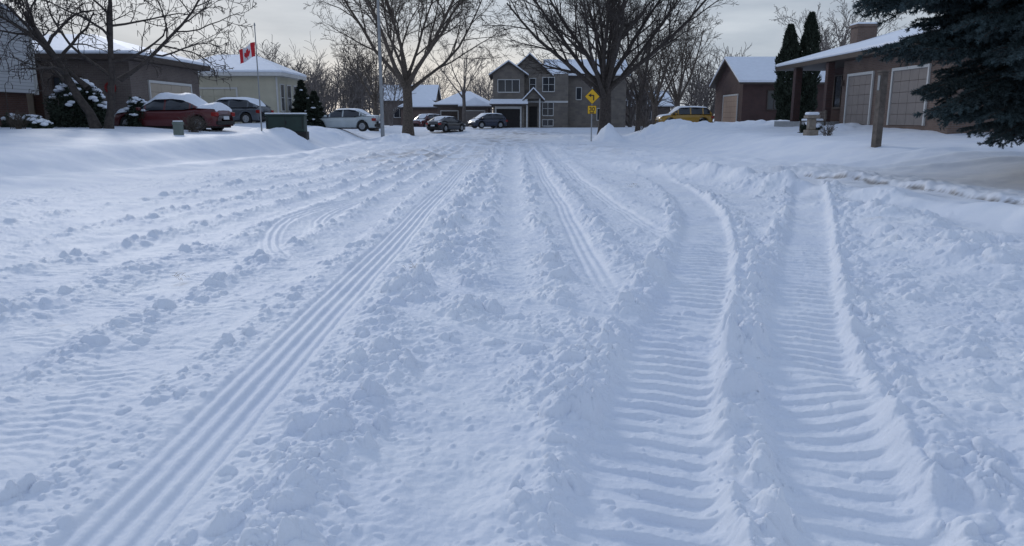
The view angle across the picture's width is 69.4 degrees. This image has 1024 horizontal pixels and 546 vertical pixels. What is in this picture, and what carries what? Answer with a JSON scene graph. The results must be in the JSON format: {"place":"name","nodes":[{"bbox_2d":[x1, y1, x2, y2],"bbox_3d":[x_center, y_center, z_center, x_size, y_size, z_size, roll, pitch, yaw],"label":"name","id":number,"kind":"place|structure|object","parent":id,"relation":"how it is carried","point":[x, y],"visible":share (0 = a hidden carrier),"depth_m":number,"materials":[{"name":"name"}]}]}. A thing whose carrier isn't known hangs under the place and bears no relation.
{"place":"outdoors","nodes":[
{"label":"outdoors","id":0,"kind":"place"},
{"bbox_2d":[32,34,209,65],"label":"roof snow","id":1,"kind":"structure","parent":0,"point":[59,45],"depth_m":33.92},
{"bbox_2d":[398,97,435,106],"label":"roof snow","id":2,"kind":"structure","parent":0,"point":[422,102],"depth_m":100.03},
{"bbox_2d":[0,0,938,113],"label":"sky","id":3,"kind":"structure","parent":0,"point":[750,22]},
{"bbox_2d":[0,119,1023,545],"bbox_3d":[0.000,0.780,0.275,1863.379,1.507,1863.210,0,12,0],"label":"ground snow","id":4,"kind":"structure","parent":0,"point":[736,333],"depth_m":4.95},
{"bbox_2d":[4,82,12,128],"bbox_3d":[-18.161,-5.974,26.846,0.301,1.862,0.022,0,12,0],"label":"shepherd hook","id":5,"kind":"object","parent":4,"relation":"on","point":[6,100],"visible":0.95,"depth_m":26.77,"materials":[{"name":"black metal"}]},
{"bbox_2d":[0,111,18,127],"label":"snowy shrub","id":6,"kind":"object","parent":4,"relation":"on","point":[4,119],"visible":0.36,"depth_m":28.39,"materials":[{"name":"green plant"}]},
{"bbox_2d":[0,92,28,126],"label":"foundation wall","id":7,"kind":"structure","parent":4,"relation":"on","point":[16,101],"depth_m":30.41,"materials":[{"name":"red brick"}]},
{"bbox_2d":[0,32,34,92],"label":"siding wall","id":8,"kind":"structure","parent":7,"relation":"on","point":[26,85],"depth_m":30.09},
{"bbox_2d":[0,18,27,36],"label":"gable wall","id":9,"kind":"structure","parent":8,"relation":"on","point":[8,28],"depth_m":29.70,"materials":[{"name":"white"}]},
{"bbox_2d":[0,6,32,39],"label":"roof","id":10,"kind":"structure","parent":9,"relation":"on","point":[19,23],"depth_m":29.56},
{"bbox_2d":[28,37,38,94],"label":"corner trim","id":11,"kind":"structure","parent":8,"relation":"attached to","point":[35,82],"depth_m":31.23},
{"bbox_2d":[3,109,33,128],"bbox_3d":[-17.990,-5.591,26.950,0.892,0.783,0.832,3,12,15],"label":"bare shrub","id":12,"kind":"object","parent":4,"relation":"on","point":[17,117],"visible":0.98,"depth_m":26.86,"materials":[{"name":"brown plant"}]},
{"bbox_2d":[14,113,42,127],"bbox_3d":[-18.617,-5.856,28.606,1.234,0.677,1.024,0,12,0],"label":"snowy shrub","id":13,"kind":"object","parent":4,"relation":"on","point":[29,116],"visible":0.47,"depth_m":28.32,"materials":[{"name":"snow"}]},
{"bbox_2d":[33,63,44,118],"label":"side wall","id":14,"kind":"structure","parent":4,"relation":"on","point":[39,105],"depth_m":34.69,"materials":[{"name":"red brick"}]},
{"bbox_2d":[26,93,35,114],"bbox_3d":[-23.000,-7.852,34.682,1.200,2.200,0.070,0,12,0],"label":"beige panel","id":15,"kind":"object","parent":14,"relation":"attached to","point":[31,104],"visible":0.07,"depth_m":34.63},
{"bbox_2d":[30,118,54,128],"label":"snowy shrub","id":16,"kind":"object","parent":4,"relation":"on","point":[39,123],"visible":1,"depth_m":27.02,"materials":[{"name":"snow"}]},
{"bbox_2d":[41,77,106,127],"bbox_3d":[-17.771,-7.019,30.224,2.542,2.250,2.449,-7,14,-32],"label":"snowy shrub","id":17,"kind":"object","parent":4,"relation":"on","point":[61,114],"visible":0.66,"depth_m":29.63,"materials":[{"name":"green plant"}]},
{"bbox_2d":[38,60,199,124],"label":"wall","id":18,"kind":"structure","parent":4,"relation":"on","point":[135,84],"depth_m":33.09,"materials":[{"name":"brown brick"}]},
{"bbox_2d":[51,76,81,103],"bbox_3d":[-19.800,-8.055,33.024,1.340,1.461,0.130,0,12,0],"label":"window frame","id":19,"kind":"object","parent":18,"relation":"attached to","point":[52,79],"visible":0.23,"depth_m":32.91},
{"bbox_2d":[53,77,79,104],"bbox_3d":[-19.800,-8.073,33.060,1.200,1.300,0.052,0,12,0],"label":"window glass","id":20,"kind":"object","parent":19,"relation":"in","point":[56,81],"visible":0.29,"depth_m":32.94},
{"bbox_2d":[34,54,210,70],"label":"roof","id":21,"kind":"structure","parent":18,"relation":"on","point":[170,63],"depth_m":32.85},
{"bbox_2d":[147,80,191,99],"bbox_3d":[-16.990,-8.427,37.008,0.120,2.170,4.700,0,12,0],"label":"garage frame","id":22,"kind":"object","parent":18,"relation":"attached to","point":[163,82],"visible":0.57,"depth_m":35.83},
{"bbox_2d":[150,83,190,97],"bbox_3d":[-17.008,-8.369,37.020,0.085,2.034,4.480,0,12,0],"label":"garage door","id":23,"kind":"structure","parent":22,"relation":"in","point":[156,89],"depth_m":36.42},
{"bbox_2d":[0,0,256,128],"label":"bare tree","id":24,"kind":"object","parent":4,"relation":"on","point":[36,35],"visible":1,"depth_m":28.00,"materials":[{"name":"brown plant"}]},
{"bbox_2d":[122,96,147,126],"bbox_3d":[-16.271,-7.005,32.238,1.299,1.390,1.286,10,16,40],"label":"snowy shrub","id":25,"kind":"object","parent":4,"relation":"on","point":[133,103],"visible":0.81,"depth_m":31.91,"materials":[{"name":"green plant"}]},
{"bbox_2d":[114,92,234,130],"bbox_3d":[-14.980,-7.103,32.634,5.060,1.677,2.040,2,12,8],"label":"red sedan","id":26,"kind":"object","parent":4,"relation":"on","point":[165,109],"visible":0.87,"depth_m":31.85,"materials":[{"name":"paint"}]},
{"bbox_2d":[172,121,183,134],"bbox_3d":[-12.400,-5.298,27.498,0.340,0.720,0.280,2,12,10],"label":"utility pedestal","id":27,"kind":"object","parent":4,"relation":"on","point":[178,128],"visible":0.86,"depth_m":27.38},
{"bbox_2d":[178,111,211,131],"bbox_3d":[-12.951,-6.168,30.262,1.259,0.922,1.409,6,13,28],"label":"bare shrub","id":28,"kind":"object","parent":4,"relation":"on","point":[191,124],"visible":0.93,"depth_m":30.15,"materials":[{"name":"brown plant"}]},
{"bbox_2d":[215,97,273,122],"bbox_3d":[-16.580,-9.647,43.952,4.460,1.599,2.040,3,12,12],"label":"grey hatchback","id":29,"kind":"object","parent":4,"relation":"on","point":[246,109],"visible":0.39,"depth_m":43.00,"materials":[{"name":"paint"}]},
{"bbox_2d":[239,23,262,130],"bbox_3d":[-11.659,-8.523,32.953,0.807,5.020,0.109,0,12,0],"label":"flagpole","id":30,"kind":"object","parent":4,"relation":"on","point":[247,53],"visible":1,"depth_m":32.72,"materials":[{"name":"metal"}]},
{"bbox_2d":[197,55,306,122],"bbox_3d":[-18.150,-11.893,49.053,7.660,4.997,5.860,0,12,0],"label":"cream bungalow","id":31,"kind":"object","parent":4,"relation":"on","point":[277,84],"visible":0.42,"depth_m":46.63,"materials":[{"name":"paint"}]},
{"bbox_2d":[199,89,237,122],"bbox_3d":[-18.800,-10.511,46.847,2.780,2.184,0.085,0,12,0],"label":"garage door","id":32,"kind":"structure","parent":31,"relation":"in","point":[208,95],"depth_m":46.64,"materials":[{"name":"beige paint"}]},
{"bbox_2d":[279,84,285,111],"bbox_3d":[-14.775,-11.282,47.648,0.130,1.761,0.840,0,12,0],"label":"window frame","id":33,"kind":"structure","parent":31,"relation":"in","point":[279,84],"depth_m":47.50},
{"bbox_2d":[281,85,284,109],"bbox_3d":[-14.814,-11.292,47.646,0.052,1.600,0.700,0,12,0],"label":"window glass","id":34,"kind":"structure","parent":31,"relation":"in","point":[282,89],"depth_m":47.65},
{"bbox_2d":[286,84,291,111],"bbox_3d":[-14.775,-11.580,49.067,0.130,1.761,0.940,0,12,0],"label":"window frame","id":35,"kind":"structure","parent":31,"relation":"in","point":[286,84],"depth_m":48.77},
{"bbox_2d":[287,86,290,109],"bbox_3d":[-14.814,-11.590,49.065,0.052,1.600,0.800,0,12,0],"label":"window glass","id":36,"kind":"structure","parent":31,"relation":"in","point":[288,87],"depth_m":49.16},
{"bbox_2d":[264,113,308,139],"bbox_3d":[-10.750,-6.867,35.343,1.900,1.540,1.100,-2,12,-8],"label":"transformer box","id":37,"kind":"object","parent":4,"relation":"on","point":[296,123],"visible":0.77,"depth_m":34.80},
{"bbox_2d":[289,79,309,112],"bbox_3d":[-13.680,-11.079,48.262,1.996,3.165,2.086,-6,13,-25],"label":"conifer shrub","id":38,"kind":"object","parent":4,"relation":"on","point":[301,98],"visible":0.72,"depth_m":47.90,"materials":[{"name":"green plant"}]},
{"bbox_2d":[303,95,324,126],"bbox_3d":[-12.892,-10.427,47.901,1.653,2.203,1.595,0,12,0],"label":"conifer shrub","id":39,"kind":"object","parent":4,"relation":"on","point":[313,112],"visible":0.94,"depth_m":47.59,"materials":[{"name":"green plant"}]},
{"bbox_2d":[310,91,326,115],"bbox_3d":[-14.598,-12.184,54.646,2.302,2.656,2.260,0,12,0],"label":"conifer shrub","id":40,"kind":"object","parent":4,"relation":"on","point":[319,104],"visible":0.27,"depth_m":54.42,"materials":[{"name":"green plant"}]},
{"bbox_2d":[319,108,380,130],"bbox_3d":[-10.880,-10.046,48.466,4.760,1.467,2.040,3,12,12],"label":"silver sedan","id":41,"kind":"object","parent":4,"relation":"on","point":[353,118],"visible":0.82,"depth_m":47.60,"materials":[{"name":"paint"}]},
{"bbox_2d":[320,20,415,130],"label":"bare tree","id":42,"kind":"object","parent":4,"relation":"on","point":[374,99],"visible":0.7,"depth_m":69.08,"materials":[{"name":"brown plant"}]},
{"bbox_2d":[377,0,384,136],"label":"street lamp","id":43,"kind":"object","parent":4,"relation":"on","point":[380,79],"visible":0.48,"depth_m":46.36,"materials":[{"name":"metal"}]},
{"bbox_2d":[383,101,437,124],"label":"walls","id":44,"kind":"structure","parent":4,"relation":"on","point":[396,121],"depth_m":103.72,"materials":[{"name":"grey brick"}]},
{"bbox_2d":[394,108,400,116],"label":"window glass","id":45,"kind":"object","parent":44,"relation":"in","point":[396,114],"visible":0.5,"depth_m":103.61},
{"bbox_2d":[303,0,524,135],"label":"bare tree","id":46,"kind":"object","parent":4,"relation":"on","point":[406,78],"visible":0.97,"depth_m":60.17,"materials":[{"name":"brown plant"}]},
{"bbox_2d":[401,109,437,125],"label":"front wing","id":47,"kind":"structure","parent":4,"relation":"on","point":[416,112],"depth_m":99.68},
{"bbox_2d":[398,107,437,108],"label":"roof","id":48,"kind":"structure","parent":47,"relation":"on","point":[422,107],"depth_m":99.27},
{"bbox_2d":[413,114,440,126],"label":"maroon suv","id":49,"kind":"object","parent":4,"relation":"on","point":[420,120],"visible":0.56,"depth_m":83.91,"materials":[{"name":"paint"}]},
{"bbox_2d":[426,116,464,131],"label":"black sedan","id":50,"kind":"object","parent":4,"relation":"on","point":[445,123],"visible":1,"depth_m":68.86,"materials":[{"name":"paint"}]},
{"bbox_2d":[420,30,495,126],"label":"bare tree","id":51,"kind":"object","parent":4,"relation":"on","point":[463,90],"visible":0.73,"depth_m":85.17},
{"bbox_2d":[433,91,492,126],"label":"distant bungalow","id":52,"kind":"object","parent":4,"relation":"on","point":[476,105],"visible":0.5,"depth_m":89.54,"materials":[{"name":"brown brick"}]},
{"bbox_2d":[441,111,457,118],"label":"garage door","id":53,"kind":"structure","parent":52,"relation":"in","point":[443,113],"depth_m":89.90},
{"bbox_2d":[466,111,483,125],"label":"garage door","id":54,"kind":"structure","parent":52,"relation":"in","point":[470,115],"depth_m":88.36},
{"bbox_2d":[468,113,507,127],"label":"navy hatchback","id":55,"kind":"object","parent":4,"relation":"on","point":[491,120],"visible":1,"depth_m":75.34,"materials":[{"name":"paint"}]},
{"bbox_2d":[495,106,520,127],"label":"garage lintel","id":56,"kind":"structure","parent":4,"relation":"on","point":[507,107],"depth_m":77.98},
{"bbox_2d":[496,109,519,126],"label":"garage door","id":57,"kind":"structure","parent":56,"relation":"in","point":[512,116],"depth_m":78.21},
{"bbox_2d":[493,74,523,127],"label":"bay wall","id":58,"kind":"structure","parent":4,"relation":"on","point":[497,95],"depth_m":77.78,"materials":[{"name":"grey stone"}]},
{"bbox_2d":[489,61,508,80],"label":"roof","id":59,"kind":"structure","parent":58,"relation":"on","point":[491,76],"depth_m":77.00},
{"bbox_2d":[497,79,519,92],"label":"window frame","id":60,"kind":"object","parent":58,"relation":"attached to","point":[509,79],"visible":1,"depth_m":77.51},
{"bbox_2d":[498,80,518,91],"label":"window glass","id":61,"kind":"object","parent":60,"relation":"in","point":[508,85],"visible":1,"depth_m":77.61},
{"bbox_2d":[494,63,523,73],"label":"gable wall","id":62,"kind":"structure","parent":58,"relation":"on","point":[508,68],"depth_m":77.30,"materials":[{"name":"grey stone"}]},
{"bbox_2d":[490,104,527,104],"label":"roof","id":63,"kind":"structure","parent":58,"relation":"attached to","point":[508,104],"depth_m":77.38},
{"bbox_2d":[489,99,527,103],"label":"roof snow","id":64,"kind":"structure","parent":63,"relation":"on","point":[507,101],"depth_m":77.40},
{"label":"roof","id":65,"kind":"object","parent":58,"relation":"attached to","visible":0},
{"bbox_2d":[525,90,540,98],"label":"gable wall","id":66,"kind":"structure","parent":65,"relation":"attached to","point":[533,94],"depth_m":77.65,"materials":[{"name":"grey stone"}]},
{"bbox_2d":[526,99,527,127],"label":"porch post","id":67,"kind":"object","parent":4,"relation":"on","point":[527,115],"visible":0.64,"depth_m":78.16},
{"bbox_2d":[524,74,567,127],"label":"wall","id":68,"kind":"structure","parent":4,"relation":"on","point":[560,116],"depth_m":79.17,"materials":[{"name":"grey stone"}]},
{"bbox_2d":[529,78,535,90],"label":"window frame","id":69,"kind":"object","parent":68,"relation":"attached to","point":[532,84],"visible":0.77,"depth_m":78.78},
{"bbox_2d":[530,79,534,89],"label":"window glass","id":70,"kind":"object","parent":69,"relation":"in","point":[532,81],"visible":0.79,"depth_m":78.82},
{"bbox_2d":[529,107,536,126],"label":"front door","id":71,"kind":"structure","parent":68,"relation":"attached to","point":[532,116],"depth_m":79.49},
{"bbox_2d":[518,56,548,73],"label":"gable wall","id":72,"kind":"structure","parent":68,"relation":"on","point":[530,71],"depth_m":78.78,"materials":[{"name":"grey stone"}]},
{"bbox_2d":[528,101,567,102],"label":"belt course","id":73,"kind":"object","parent":68,"relation":"attached to","point":[548,102],"visible":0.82,"depth_m":79.17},
{"bbox_2d":[542,103,553,115],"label":"window frame","id":74,"kind":"object","parent":68,"relation":"attached to","point":[547,108],"visible":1,"depth_m":79.33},
{"bbox_2d":[543,103,552,114],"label":"window glass","id":75,"kind":"object","parent":74,"relation":"in","point":[547,111],"visible":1,"depth_m":79.38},
{"bbox_2d":[542,77,554,91],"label":"window frame","id":76,"kind":"object","parent":68,"relation":"attached to","point":[548,84],"visible":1,"depth_m":78.82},
{"bbox_2d":[543,78,553,90],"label":"window glass","id":77,"kind":"object","parent":76,"relation":"in","point":[545,81],"visible":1,"depth_m":78.86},
{"bbox_2d":[161,14,942,126],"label":"distant trees","id":78,"kind":"object","parent":4,"relation":"on","point":[355,93],"visible":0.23,"depth_m":85.55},
{"bbox_2d":[585,87,599,140],"bbox_3d":[4.748,-9.231,44.066,0.920,3.600,0.085,-1,12,-4],"label":"traffic sign","id":79,"kind":"object","parent":4,"relation":"on","point":[592,96],"visible":0.99,"depth_m":43.83,"materials":[{"name":"metal"}]},
{"bbox_2d":[568,77,626,127],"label":"wing wall","id":80,"kind":"structure","parent":4,"relation":"on","point":[579,116],"depth_m":80.59,"materials":[{"name":"grey stone"}]},
{"bbox_2d":[464,0,737,133],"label":"bare tree","id":81,"kind":"object","parent":4,"relation":"on","point":[617,29],"visible":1,"depth_m":51.48,"materials":[{"name":"brown plant"}]},
{"bbox_2d":[603,13,678,131],"bbox_3d":[10.568,-17.403,63.117,6.788,11.196,7.207,0,12,0],"label":"bare tree","id":82,"kind":"object","parent":4,"relation":"on","point":[638,97],"visible":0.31,"depth_m":63.69,"materials":[{"name":"brown plant"}]},
{"bbox_2d":[633,113,653,130],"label":"bare shrub","id":83,"kind":"object","parent":4,"relation":"on","point":[644,124],"visible":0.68,"depth_m":47.50,"materials":[{"name":"brown plant"}]},
{"bbox_2d":[625,107,670,125],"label":"walls","id":84,"kind":"structure","parent":4,"relation":"on","point":[662,111],"depth_m":95.77,"materials":[{"name":"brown brick"}]},
{"bbox_2d":[619,11,706,124],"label":"bare tree","id":85,"kind":"object","parent":4,"relation":"on","point":[655,102],"visible":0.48,"depth_m":69.36,"materials":[{"name":"brown plant"}]},
{"bbox_2d":[655,106,713,123],"bbox_3d":[14.220,-12.932,61.149,4.560,1.738,2.040,-1,12,-5],"label":"yellow suv","id":86,"kind":"object","parent":4,"relation":"on","point":[695,113],"visible":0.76,"depth_m":60.38,"materials":[{"name":"paint"}]},
{"bbox_2d":[647,1,722,106],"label":"bare tree","id":87,"kind":"object","parent":4,"relation":"on","point":[677,96],"visible":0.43,"depth_m":74.37,"materials":[{"name":"brown plant"}]},
{"bbox_2d":[714,83,824,121],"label":"walls","id":88,"kind":"structure","parent":4,"relation":"on","point":[752,100],"depth_m":58.62,"materials":[{"name":"red brick"}]},
{"bbox_2d":[710,59,726,88],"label":"roof","id":89,"kind":"structure","parent":88,"relation":"on","point":[721,70],"depth_m":64.14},
{"bbox_2d":[709,57,724,86],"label":"roof snow","id":90,"kind":"structure","parent":89,"relation":"on","point":[716,72],"depth_m":64.08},
{"bbox_2d":[716,65,737,85],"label":"gable wall","id":91,"kind":"structure","parent":88,"relation":"on","point":[727,76],"depth_m":62.46,"materials":[{"name":"brown wood"}]},
{"bbox_2d":[722,94,738,120],"bbox_3d":[18.190,-13.695,61.703,0.120,2.320,4.200,0,12,0],"label":"garage frame","id":92,"kind":"object","parent":88,"relation":"attached to","point":[737,104],"visible":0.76,"depth_m":60.26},
{"bbox_2d":[722,96,736,121],"bbox_3d":[18.207,-13.636,61.715,0.085,2.184,3.980,0,12,0],"label":"garage door","id":93,"kind":"structure","parent":92,"relation":"in","point":[729,110],"depth_m":61.77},
{"bbox_2d":[766,90,776,109],"bbox_3d":[20.700,-13.647,58.417,1.140,1.561,0.130,0,12,0],"label":"window frame","id":94,"kind":"object","parent":88,"relation":"attached to","point":[767,101],"visible":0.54,"depth_m":58.46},
{"bbox_2d":[767,91,777,108],"bbox_3d":[20.700,-13.665,58.453,1.000,1.400,0.052,0,12,0],"label":"window glass","id":95,"kind":"object","parent":94,"relation":"in","point":[771,100],"visible":0.57,"depth_m":58.45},
{"bbox_2d":[725,60,824,83],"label":"roof","id":96,"kind":"structure","parent":88,"relation":"on","point":[758,82],"depth_m":57.74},
{"bbox_2d":[725,57,825,81],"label":"roof snow","id":97,"kind":"structure","parent":96,"relation":"on","point":[753,69],"depth_m":59.38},
{"bbox_2d":[771,23,802,120],"bbox_3d":[18.768,-13.538,50.288,2.069,6.709,2.032,0,12,0],"label":"columnar cedar","id":98,"kind":"object","parent":4,"relation":"on","point":[791,47],"visible":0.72,"depth_m":49.91,"materials":[{"name":"green plant"}]},
{"bbox_2d":[797,122,823,132],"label":"snowy shrub","id":99,"kind":"object","parent":4,"relation":"on","point":[804,126],"visible":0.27,"depth_m":32.74,"materials":[{"name":"snow"}]},
{"bbox_2d":[799,11,822,120],"bbox_3d":[20.205,-13.985,50.497,2.057,7.500,2.080,0,12,0],"label":"columnar cedar","id":100,"kind":"object","parent":4,"relation":"on","point":[810,41],"visible":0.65,"depth_m":50.03,"materials":[{"name":"green plant"}]},
{"bbox_2d":[803,112,819,135],"bbox_3d":[12.700,-6.246,31.386,0.520,1.140,0.520,0,12,0],"label":"stone garden pedestal","id":101,"kind":"object","parent":4,"relation":"on","point":[811,130],"visible":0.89,"depth_m":31.22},
{"bbox_2d":[799,110,826,130],"bbox_3d":[13.630,-6.833,33.516,0.520,1.050,1.300,-2,12,-10],"label":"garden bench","id":102,"kind":"object","parent":4,"relation":"on","point":[821,119],"visible":0.56,"depth_m":33.08,"materials":[{"name":"grey wood"}]},
{"bbox_2d":[819,122,836,135],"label":"bare shrub","id":103,"kind":"object","parent":4,"relation":"on","point":[829,133],"visible":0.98,"depth_m":29.21,"materials":[{"name":"brown plant"}]},
{"bbox_2d":[773,0,906,50],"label":"bare tree","id":104,"kind":"object","parent":4,"relation":"on","point":[844,40],"visible":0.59,"depth_m":58.72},
{"bbox_2d":[871,70,889,147],"bbox_3d":[11.650,-5.050,23.463,0.260,2.650,0.260,-3,12,-12],"label":"wooden post","id":105,"kind":"object","parent":4,"relation":"on","point":[880,103],"visible":0.81,"depth_m":23.36,"materials":[{"name":"brown wood"}]},
{"bbox_2d":[774,22,995,133],"bbox_3d":[20.240,-9.025,33.408,11.080,5.620,17.060,0,12,0],"label":"porch bungalow","id":106,"kind":"object","parent":4,"relation":"on","point":[850,87],"visible":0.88,"depth_m":32.83,"materials":[{"name":"beige brick"}]},
{"bbox_2d":[832,74,842,108],"bbox_3d":[17.375,-9.497,38.673,0.130,1.761,2.540,0,12,0],"label":"window frame","id":107,"kind":"structure","parent":106,"relation":"in","point":[841,74],"depth_m":39.69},
{"bbox_2d":[833,76,842,106],"bbox_3d":[17.414,-9.508,38.671,0.052,1.600,2.400,0,12,0],"label":"window glass","id":108,"kind":"structure","parent":106,"relation":"in","point":[838,79],"depth_m":39.51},
{"bbox_2d":[845,74,871,123],"bbox_3d":[15.608,-7.783,33.260,0.085,2.134,2.280,0,12,0],"label":"garage door","id":109,"kind":"structure","parent":106,"relation":"in","point":[854,105],"depth_m":33.22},
{"bbox_2d":[888,67,927,124],"bbox_3d":[15.608,-6.909,29.101,0.085,2.134,2.580,0,12,0],"label":"garage door","id":110,"kind":"structure","parent":106,"relation":"in","point":[903,112],"depth_m":29.18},
{"bbox_2d":[851,0,1023,149],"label":"blue spruce tree","id":111,"kind":"object","parent":4,"relation":"on","point":[988,35],"visible":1,"depth_m":15.40,"materials":[{"name":"green plant"}]},
{"bbox_2d":[543,120,552,125],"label":"window glass","id":112,"kind":"object","parent":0,"point":[548,122],"visible":1,"depth_m":79.66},
{"bbox_2d":[576,88,580,98],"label":"window glass","id":113,"kind":"object","parent":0,"point":[578,95],"visible":1,"depth_m":80.32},
{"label":"roof","id":114,"kind":"object","parent":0,"visible":0},
{"bbox_2d":[544,59,630,75],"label":"roof snow","id":115,"kind":"structure","parent":114,"relation":"on","point":[586,65],"depth_m":81.44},
{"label":"roof","id":116,"kind":"object","parent":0,"visible":0},
{"bbox_2d":[383,85,438,100],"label":"roof snow","id":117,"kind":"structure","parent":116,"relation":"on","point":[430,92],"depth_m":104.65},
{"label":"roof","id":118,"kind":"object","parent":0,"visible":0},
{"bbox_2d":[627,92,673,105],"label":"roof snow","id":119,"kind":"structure","parent":118,"relation":"on","point":[666,95],"depth_m":96.41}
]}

